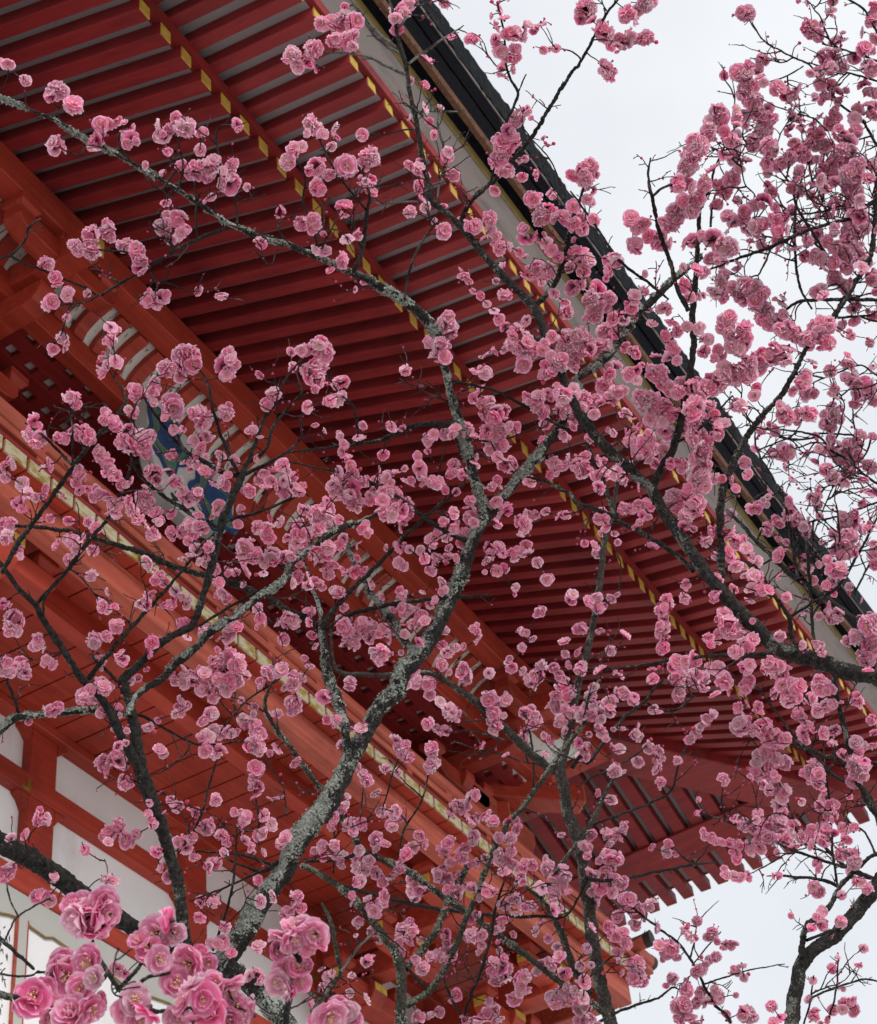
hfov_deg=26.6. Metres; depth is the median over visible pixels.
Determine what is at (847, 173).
plum tree
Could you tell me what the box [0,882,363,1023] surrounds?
plum tree
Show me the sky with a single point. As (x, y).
(662, 93)
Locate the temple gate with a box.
[0,0,876,1023]
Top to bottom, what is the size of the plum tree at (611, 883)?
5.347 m
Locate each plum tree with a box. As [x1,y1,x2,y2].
[0,57,708,1023]
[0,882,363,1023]
[150,614,629,1023]
[281,0,876,708]
[329,441,788,1023]
[667,0,876,667]
[692,660,876,1023]
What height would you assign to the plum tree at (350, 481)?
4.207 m
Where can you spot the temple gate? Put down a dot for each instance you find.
(142, 64)
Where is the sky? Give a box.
[433,0,876,1023]
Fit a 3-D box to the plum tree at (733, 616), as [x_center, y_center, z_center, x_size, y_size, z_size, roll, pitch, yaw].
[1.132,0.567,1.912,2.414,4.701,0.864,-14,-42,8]
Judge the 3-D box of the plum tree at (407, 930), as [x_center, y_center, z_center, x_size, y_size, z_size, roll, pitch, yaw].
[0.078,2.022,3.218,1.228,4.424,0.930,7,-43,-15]
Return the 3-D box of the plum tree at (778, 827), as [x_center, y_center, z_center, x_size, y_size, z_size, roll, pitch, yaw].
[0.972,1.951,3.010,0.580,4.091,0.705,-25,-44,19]

